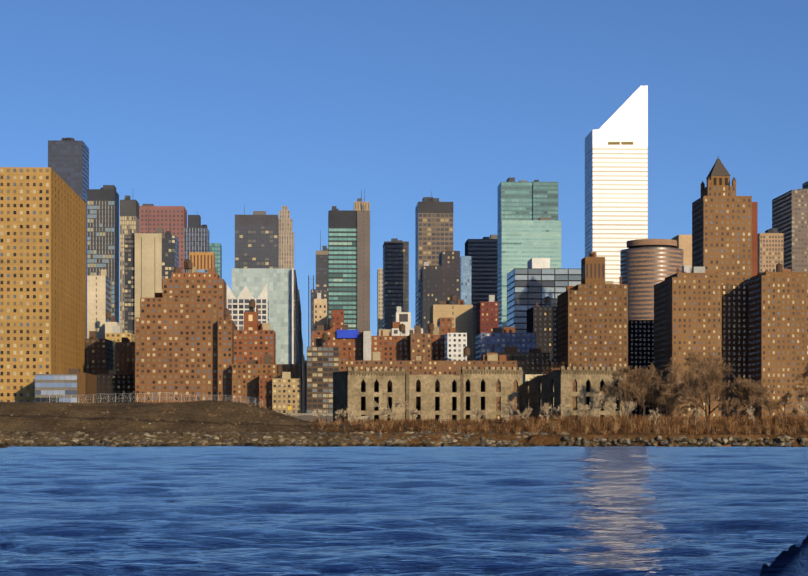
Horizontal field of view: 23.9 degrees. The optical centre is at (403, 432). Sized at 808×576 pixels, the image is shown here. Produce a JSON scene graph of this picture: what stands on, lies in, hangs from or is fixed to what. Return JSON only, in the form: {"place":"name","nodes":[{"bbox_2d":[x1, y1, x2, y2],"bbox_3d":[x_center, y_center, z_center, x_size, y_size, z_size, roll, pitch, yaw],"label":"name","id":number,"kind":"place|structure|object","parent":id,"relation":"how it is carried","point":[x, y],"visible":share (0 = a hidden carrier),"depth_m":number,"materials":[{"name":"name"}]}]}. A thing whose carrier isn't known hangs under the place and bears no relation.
{"place":"outdoors","nodes":[
{"label":"outdoors","id":0,"kind":"place"},
{"bbox_2d":[244,312,257,329],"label":"brick building","id":1,"kind":"structure","parent":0,"point":[250,320],"depth_m":872.52,"materials":[{"name":"red brick"}]},
{"bbox_2d":[337,330,358,337],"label":"blue tarp","id":2,"kind":"object","parent":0,"point":[347,333],"visible":1,"depth_m":850.63,"materials":[{"name":"blue plastic"}]},
{"bbox_2d":[0,400,807,447],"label":"riverbank","id":3,"kind":"structure","parent":0,"point":[23,413],"depth_m":441.64,"materials":[{"name":"soil"}]},
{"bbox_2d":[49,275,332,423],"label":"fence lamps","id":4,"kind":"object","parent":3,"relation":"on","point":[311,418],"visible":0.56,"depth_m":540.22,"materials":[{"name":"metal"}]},
{"bbox_2d":[0,409,807,447],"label":"shore riprap rocks","id":5,"kind":"object","parent":3,"relation":"on","point":[779,441],"visible":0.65,"depth_m":428.97,"materials":[{"name":"stone"}]},
{"bbox_2d":[44,399,807,434],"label":"dry scrub and reeds","id":6,"kind":"object","parent":3,"relation":"on","point":[766,423],"visible":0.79,"depth_m":439.75,"materials":[{"name":"brown plant"}]},
{"bbox_2d":[333,366,625,423],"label":"stone ruin","id":7,"kind":"object","parent":3,"relation":"on","point":[464,393],"visible":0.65,"depth_m":468.03,"materials":[{"name":"stone"}]},
{"bbox_2d":[312,347,807,425],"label":"bare trees","id":8,"kind":"object","parent":3,"relation":"on","point":[697,386],"visible":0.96,"depth_m":455.88,"materials":[{"name":"brown plant"}]},
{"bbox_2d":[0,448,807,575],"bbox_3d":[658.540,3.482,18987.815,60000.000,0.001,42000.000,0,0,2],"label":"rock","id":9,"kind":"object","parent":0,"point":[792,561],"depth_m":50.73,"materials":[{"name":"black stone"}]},
{"bbox_2d":[0,446,807,575],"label":"water waves","id":10,"kind":"object","parent":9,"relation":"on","point":[393,511],"visible":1,"depth_m":77.53,"materials":[{"name":"blue liquid"}]},
{"bbox_2d":[0,0,807,359],"label":"sky","id":11,"kind":"structure","parent":0,"point":[213,109],"materials":[{"name":"blue"}]},
{"bbox_2d":[61,138,807,378],"bbox_3d":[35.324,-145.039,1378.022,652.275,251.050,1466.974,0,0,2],"label":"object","id":12,"kind":"object","parent":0,"point":[319,342],"visible":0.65,"depth_m":865.14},
{"bbox_2d":[557,257,627,416],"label":"tower","id":13,"kind":"structure","parent":0,"point":[579,333],"depth_m":788.14,"materials":[{"name":"brown brick"}]},
{"bbox_2d":[570,284,627,391],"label":"brick tower shoulder","id":14,"kind":"object","parent":13,"relation":"attached to","point":[599,287],"visible":0.1,"depth_m":791.81},
{"bbox_2d":[722,285,757,420],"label":"building","id":15,"kind":"structure","parent":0,"point":[734,324],"depth_m":845.15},
{"label":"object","id":16,"kind":"structure","parent":0,"visible":0},
{"bbox_2d":[0,167,85,401],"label":"tan slab","id":17,"kind":"structure","parent":16,"relation":"on","point":[42,270],"depth_m":787.46,"materials":[{"name":"brown concrete"}]},
{"bbox_2d":[35,374,76,402],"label":"glass building","id":18,"kind":"structure","parent":16,"relation":"on","point":[53,386],"depth_m":765.37,"materials":[{"name":"glass"}]},
{"bbox_2d":[48,140,88,338],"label":"dark glass tower","id":19,"kind":"structure","parent":16,"relation":"on","point":[68,162],"depth_m":1561.44,"materials":[{"name":"glass"}]},
{"bbox_2d":[77,373,96,402],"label":"building","id":20,"kind":"structure","parent":16,"relation":"on","point":[86,384],"depth_m":770.40,"materials":[{"name":"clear glass"}]},
{"bbox_2d":[87,276,110,338],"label":"cream slab","id":21,"kind":"structure","parent":16,"relation":"on","point":[98,297],"depth_m":1005.96,"materials":[{"name":"beige concrete"}]},
{"bbox_2d":[85,339,112,373],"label":"building","id":22,"kind":"structure","parent":16,"relation":"on","point":[98,355],"depth_m":905.40,"materials":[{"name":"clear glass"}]},
{"bbox_2d":[87,185,118,322],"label":"skyscraper","id":23,"kind":"structure","parent":16,"relation":"on","point":[103,231],"depth_m":1308.28,"materials":[{"name":"grey glass"}]},
{"bbox_2d":[92,374,134,402],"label":"building","id":24,"kind":"structure","parent":16,"relation":"on","point":[108,386],"depth_m":865.43,"materials":[{"name":"black glass"}]},
{"bbox_2d":[105,322,121,332],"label":"building","id":25,"kind":"structure","parent":16,"relation":"on","point":[108,327],"depth_m":985.36,"materials":[{"name":"beige concrete"}]},
{"bbox_2d":[105,333,134,369],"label":"building","id":26,"kind":"structure","parent":16,"relation":"on","point":[114,337],"depth_m":955.36,"materials":[{"name":"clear glass"}]},
{"bbox_2d":[115,342,134,374],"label":"building","id":27,"kind":"structure","parent":16,"relation":"on","point":[124,353],"depth_m":904.79,"materials":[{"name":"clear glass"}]},
{"bbox_2d":[124,235,134,334],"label":"building","id":28,"kind":"structure","parent":16,"relation":"on","point":[129,283],"depth_m":1158.07,"materials":[{"name":"glass"}]},
{"bbox_2d":[120,200,138,332],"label":"beige tower","id":29,"kind":"structure","parent":16,"relation":"on","point":[129,213],"depth_m":1608.85,"materials":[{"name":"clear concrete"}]},
{"bbox_2d":[135,317,143,401],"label":"apts","id":30,"kind":"structure","parent":16,"relation":"on","point":[137,354],"depth_m":841.98,"materials":[{"name":"brown brick"}]},
{"bbox_2d":[135,233,161,316],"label":"concrete slab","id":31,"kind":"structure","parent":16,"relation":"on","point":[148,265],"depth_m":1156.00,"materials":[{"name":"beige concrete"}]},
{"bbox_2d":[139,206,186,272],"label":"red brick tower","id":32,"kind":"structure","parent":16,"relation":"on","point":[160,216],"depth_m":1710.00,"materials":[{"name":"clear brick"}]},
{"bbox_2d":[162,235,178,297],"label":"building","id":33,"kind":"structure","parent":16,"relation":"on","point":[170,253],"depth_m":1157.35,"materials":[{"name":"glass"}]},
{"bbox_2d":[140,298,217,402],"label":"apts","id":34,"kind":"structure","parent":16,"relation":"on","point":[173,367],"depth_m":844.66,"materials":[{"name":"brown brick"}]},
{"bbox_2d":[163,279,226,399],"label":"apts","id":35,"kind":"structure","parent":16,"relation":"on","point":[201,288],"depth_m":849.34,"materials":[{"name":"brown brick"}]},
{"bbox_2d":[172,259,219,290],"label":"apartment penthouse","id":36,"kind":"object","parent":16,"relation":"on","point":[185,275],"visible":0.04,"depth_m":853.97,"materials":[{"name":"brown brick"}]},
{"bbox_2d":[184,215,208,272],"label":"skyscraper","id":37,"kind":"structure","parent":16,"relation":"on","point":[196,237],"depth_m":1406.36,"materials":[{"name":"grey glass"}]},
{"bbox_2d":[189,252,214,269],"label":"building","id":38,"kind":"structure","parent":16,"relation":"on","point":[203,260],"depth_m":1004.17,"materials":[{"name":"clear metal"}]},
{"bbox_2d":[196,269,207,272],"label":"rooftop structure","id":39,"kind":"object","parent":16,"relation":"on","point":[201,270],"visible":0.02,"depth_m":1002.22,"materials":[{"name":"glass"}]},
{"bbox_2d":[209,243,221,278],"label":"skyscraper","id":40,"kind":"structure","parent":16,"relation":"on","point":[215,249],"depth_m":1505.92,"materials":[{"name":"glass"}]},
{"bbox_2d":[218,320,235,401],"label":"apts","id":41,"kind":"structure","parent":16,"relation":"on","point":[226,328],"depth_m":840.82,"materials":[{"name":"brown brick"}]},
{"bbox_2d":[228,298,268,329],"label":"building","id":42,"kind":"structure","parent":16,"relation":"on","point":[243,305],"depth_m":1003.63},
{"bbox_2d":[226,283,267,329],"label":"building facade","id":43,"kind":"structure","parent":42,"relation":"attached to","point":[245,293],"depth_m":1003.58,"materials":[{"name":"white concrete"}]},
{"bbox_2d":[234,330,275,363],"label":"apartment building","id":44,"kind":"structure","parent":16,"relation":"on","point":[253,344],"depth_m":862.97,"materials":[{"name":"red brick"}]},
{"bbox_2d":[235,215,278,267],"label":"dark glass tower","id":45,"kind":"structure","parent":16,"relation":"on","point":[256,241],"depth_m":1706.53,"materials":[{"name":"glass"}]},
{"bbox_2d":[232,268,291,363],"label":"building","id":46,"kind":"structure","parent":16,"relation":"on","point":[254,281],"depth_m":1104.76,"materials":[{"name":"clear glass"}]},
{"bbox_2d":[259,374,272,409],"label":"brick building","id":47,"kind":"structure","parent":16,"relation":"on","point":[265,390],"depth_m":822.08,"materials":[{"name":"brown brick"}]},
{"bbox_2d":[232,364,301,415],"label":"apartment building","id":48,"kind":"structure","parent":16,"relation":"on","point":[245,380],"depth_m":832.80,"materials":[{"name":"brown brick"}]},
{"bbox_2d":[272,378,300,415],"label":"building","id":49,"kind":"structure","parent":16,"relation":"on","point":[285,396],"depth_m":817.02,"materials":[{"name":"beige brick"}]},
{"bbox_2d":[279,232,293,268],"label":"skyscraper","id":50,"kind":"structure","parent":16,"relation":"on","point":[286,252],"depth_m":1905.63,"materials":[{"name":"beige stone"}]},
{"bbox_2d":[279,219,291,248],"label":"deco tower","id":51,"kind":"structure","parent":50,"relation":"on","point":[285,225],"depth_m":1908.34,"materials":[{"name":"beige stone"}]},
{"bbox_2d":[279,210,289,218],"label":"deco tower","id":52,"kind":"structure","parent":51,"relation":"on","point":[284,214],"depth_m":1911.07,"materials":[{"name":"beige stone"}]},
{"bbox_2d":[292,268,293,363],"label":"white edge","id":53,"kind":"object","parent":16,"relation":"on","point":[292,315],"visible":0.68,"depth_m":1101.19,"materials":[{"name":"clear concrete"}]},
{"bbox_2d":[294,270,298,363],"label":"skyscraper","id":54,"kind":"structure","parent":16,"relation":"on","point":[296,296],"depth_m":1233.85,"materials":[{"name":"black glass"}]},
{"bbox_2d":[296,290,301,365],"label":"skyscraper","id":55,"kind":"structure","parent":16,"relation":"on","point":[300,337],"depth_m":1670.60,"materials":[{"name":"black glass"}]},
{"bbox_2d":[302,339,302,415],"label":"canyon","id":56,"kind":"structure","parent":16,"relation":"on","point":[302,376],"depth_m":1979.63,"materials":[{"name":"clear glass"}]},
{"bbox_2d":[303,355,304,415],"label":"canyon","id":57,"kind":"structure","parent":16,"relation":"on","point":[303,385],"depth_m":2307.24,"materials":[{"name":"black glass"}]},
{"bbox_2d":[311,289,326,330],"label":"building","id":58,"kind":"structure","parent":16,"relation":"on","point":[323,292],"depth_m":1402.69,"materials":[{"name":"grey concrete"}]},
{"bbox_2d":[314,299,326,330],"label":"cream block","id":59,"kind":"structure","parent":16,"relation":"on","point":[320,311],"depth_m":901.46,"materials":[{"name":"beige concrete"}]},
{"bbox_2d":[316,251,327,324],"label":"dark tower","id":60,"kind":"structure","parent":16,"relation":"on","point":[321,269],"depth_m":1502.86,"materials":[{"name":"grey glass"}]},
{"bbox_2d":[307,347,338,415],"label":"apartment building","id":61,"kind":"structure","parent":16,"relation":"on","point":[322,364],"depth_m":811.53,"materials":[{"name":"glass"}]},
{"bbox_2d":[311,331,362,359],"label":"brick block","id":62,"kind":"structure","parent":16,"relation":"on","point":[353,347],"depth_m":851.95,"materials":[{"name":"brick"}]},
{"bbox_2d":[331,310,343,330],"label":"brick tower","id":63,"kind":"structure","parent":16,"relation":"on","point":[337,316],"depth_m":881.12,"materials":[{"name":"red brick"}]},
{"bbox_2d":[328,210,356,329],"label":"green glass tower","id":64,"kind":"structure","parent":16,"relation":"on","point":[342,259],"depth_m":1202.19,"materials":[{"name":"green glass"}]},
{"bbox_2d":[357,210,369,330],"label":"skyscraper","id":65,"kind":"structure","parent":64,"relation":"attached to","point":[363,270],"depth_m":1201.73,"materials":[{"name":"concrete"}]},
{"bbox_2d":[354,202,369,210],"bbox_3d":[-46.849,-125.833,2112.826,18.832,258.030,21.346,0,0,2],"label":"rooftop structure","id":66,"kind":"object","parent":65,"relation":"on","point":[357,205],"visible":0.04,"depth_m":2102.86,"materials":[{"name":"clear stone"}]},
{"bbox_2d":[363,331,370,359],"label":"building","id":67,"kind":"structure","parent":16,"relation":"on","point":[366,345],"depth_m":845.45,"materials":[{"name":"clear glass"}]},
{"bbox_2d":[377,268,382,331],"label":"high-rise building","id":68,"kind":"structure","parent":16,"relation":"on","point":[379,298],"depth_m":1801.32,"materials":[{"name":"beige concrete"}]},
{"bbox_2d":[371,336,408,360],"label":"building","id":69,"kind":"structure","parent":16,"relation":"on","point":[392,348],"depth_m":850.85,"materials":[{"name":"brown brick"}]},
{"bbox_2d":[383,241,408,328],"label":"glass tower","id":70,"kind":"structure","parent":16,"relation":"on","point":[395,274],"depth_m":1501.21,"materials":[{"name":"glass"}]},
{"bbox_2d":[394,312,410,327],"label":"white tower","id":71,"kind":"structure","parent":16,"relation":"on","point":[404,318],"depth_m":900.19,"materials":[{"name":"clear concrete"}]},
{"bbox_2d":[391,328,422,335],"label":"building","id":72,"kind":"structure","parent":16,"relation":"on","point":[396,331],"depth_m":880.27,"materials":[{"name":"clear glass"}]},
{"bbox_2d":[409,333,430,360],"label":"apartment building","id":73,"kind":"structure","parent":16,"relation":"on","point":[419,344],"depth_m":839.93,"materials":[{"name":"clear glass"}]},
{"bbox_2d":[420,266,441,332],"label":"dark block","id":74,"kind":"structure","parent":16,"relation":"on","point":[430,286],"depth_m":1199.87,"materials":[{"name":"grey glass"}]},
{"bbox_2d":[415,202,452,324],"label":"skyscraper","id":75,"kind":"structure","parent":16,"relation":"on","point":[433,230],"depth_m":1400.39,"materials":[{"name":"brown glass"}]},
{"bbox_2d":[305,360,566,419],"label":"building","id":76,"kind":"structure","parent":16,"relation":"on","point":[441,367],"depth_m":819.07,"materials":[{"name":"brown brick"}]},
{"bbox_2d":[431,335,454,360],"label":"brick block","id":77,"kind":"structure","parent":16,"relation":"on","point":[437,347],"depth_m":859.59,"materials":[{"name":"brown brick"}]},
{"bbox_2d":[437,318,451,334],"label":"building","id":78,"kind":"structure","parent":16,"relation":"on","point":[444,325],"depth_m":919.36,"materials":[{"name":"brown brick"}]},
{"bbox_2d":[439,251,459,304],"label":"dark block","id":79,"kind":"structure","parent":16,"relation":"on","point":[449,262],"depth_m":1204.45,"materials":[{"name":"grey glass"}]},
{"bbox_2d":[430,305,472,360],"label":"beige slab","id":80,"kind":"structure","parent":16,"relation":"on","point":[461,316],"depth_m":1000.01,"materials":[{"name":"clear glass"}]},
{"bbox_2d":[444,333,466,360],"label":"building","id":81,"kind":"structure","parent":16,"relation":"on","point":[455,344],"depth_m":839.35,"materials":[{"name":"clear glass"}]},
{"bbox_2d":[460,256,470,304],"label":"high-rise building","id":82,"kind":"structure","parent":16,"relation":"on","point":[465,278],"depth_m":1498.89,"materials":[{"name":"glass"}]},
{"bbox_2d":[465,239,496,360],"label":"dark tower","id":83,"kind":"structure","parent":16,"relation":"on","point":[482,253],"depth_m":1598.99,"materials":[{"name":"black glass"}]},
{"bbox_2d":[476,302,498,334],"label":"apartment building","id":84,"kind":"structure","parent":16,"relation":"on","point":[487,317],"depth_m":978.73,"materials":[{"name":"red brick"}]},
{"bbox_2d":[475,333,535,360],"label":"building","id":85,"kind":"structure","parent":16,"relation":"on","point":[499,342],"depth_m":859.29,"materials":[{"name":"blue glass"}]},
{"bbox_2d":[498,178,532,223],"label":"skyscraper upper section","id":86,"kind":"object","parent":16,"relation":"on","point":[515,200],"depth_m":1498.24,"materials":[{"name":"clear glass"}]},
{"bbox_2d":[482,353,549,401],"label":"building","id":87,"kind":"structure","parent":16,"relation":"on","point":[537,356],"depth_m":834.42,"materials":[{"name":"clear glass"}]},
{"bbox_2d":[497,220,560,327],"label":"skyscraper","id":88,"kind":"structure","parent":16,"relation":"on","point":[521,243],"depth_m":1298.73,"materials":[{"name":"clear glass"}]},
{"bbox_2d":[523,374,553,405],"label":"building","id":89,"kind":"structure","parent":16,"relation":"on","point":[525,376],"depth_m":638.32,"materials":[{"name":"beige concrete"}]},
{"bbox_2d":[527,306,556,360],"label":"dark block","id":90,"kind":"structure","parent":16,"relation":"on","point":[542,322],"depth_m":957.94,"materials":[{"name":"black glass"}]},
{"bbox_2d":[507,258,580,332],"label":"glass block","id":91,"kind":"structure","parent":16,"relation":"on","point":[535,281],"depth_m":998.72,"materials":[{"name":"glass"}]},
{"bbox_2d":[533,182,557,219],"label":"green tower","id":92,"kind":"structure","parent":16,"relation":"on","point":[545,199],"depth_m":1497.65,"materials":[{"name":"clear glass"}]},
{"bbox_2d":[585,86,647,283],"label":"skyscraper","id":93,"kind":"structure","parent":16,"relation":"on","point":[616,181],"depth_m":1645.83,"materials":[{"name":"white glass"}]},
{"bbox_2d":[628,320,653,417],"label":"high-rise building","id":94,"kind":"structure","parent":16,"relation":"on","point":[641,343],"depth_m":896.40,"materials":[{"name":"black glass"}]},
{"bbox_2d":[620,239,683,319],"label":"round tower building","id":95,"kind":"structure","parent":16,"relation":"on","point":[646,265],"depth_m":1147.57,"materials":[{"name":"brown glass"}]},
{"bbox_2d":[671,235,691,264],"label":"tan block","id":96,"kind":"structure","parent":16,"relation":"on","point":[684,242],"depth_m":1393.38,"materials":[{"name":"beige concrete"}]},
{"bbox_2d":[654,277,721,421],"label":"apartment building","id":97,"kind":"structure","parent":16,"relation":"on","point":[675,306],"depth_m":822.46,"materials":[{"name":"brown brick"}]},
{"bbox_2d":[665,273,718,414],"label":"riverhouse wing","id":98,"kind":"object","parent":97,"relation":"attached to","point":[696,275],"visible":0.02,"depth_m":826.13,"materials":[{"name":"brown brick"}]},
{"bbox_2d":[692,196,751,284],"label":"high-rise building","id":99,"kind":"structure","parent":16,"relation":"on","point":[708,242],"depth_m":855.73,"materials":[{"name":"brown brick"}]},
{"bbox_2d":[701,157,735,284],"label":"tower roof","id":100,"kind":"structure","parent":99,"relation":"attached to","point":[718,179],"depth_m":861.85,"materials":[{"name":"brown brick"}]},
{"bbox_2d":[752,202,757,276],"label":"high-rise building","id":101,"kind":"structure","parent":16,"relation":"on","point":[754,238],"depth_m":874.35,"materials":[{"name":"brown brick"}]},
{"bbox_2d":[758,233,782,272],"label":"tan slab","id":102,"kind":"structure","parent":16,"relation":"on","point":[770,251],"depth_m":1292.06,"materials":[{"name":"beige concrete"}]},
{"bbox_2d":[743,275,807,419],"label":"apartment building","id":103,"kind":"structure","parent":16,"relation":"on","point":[773,332],"depth_m":820.97,"materials":[{"name":"brown brick"}]},
{"bbox_2d":[750,272,807,413],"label":"parapet","id":104,"kind":"structure","parent":103,"relation":"attached to","point":[785,273],"depth_m":824.92,"materials":[{"name":"brown brick"}]},
{"bbox_2d":[772,190,807,271],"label":"building","id":105,"kind":"structure","parent":16,"relation":"on","point":[790,215],"depth_m":1390.76,"materials":[{"name":"grey glass"}]},
{"bbox_2d":[802,181,807,188],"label":"rooftop structure","id":106,"kind":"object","parent":16,"relation":"on","point":[805,185],"depth_m":1440.90,"materials":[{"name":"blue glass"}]}
]}

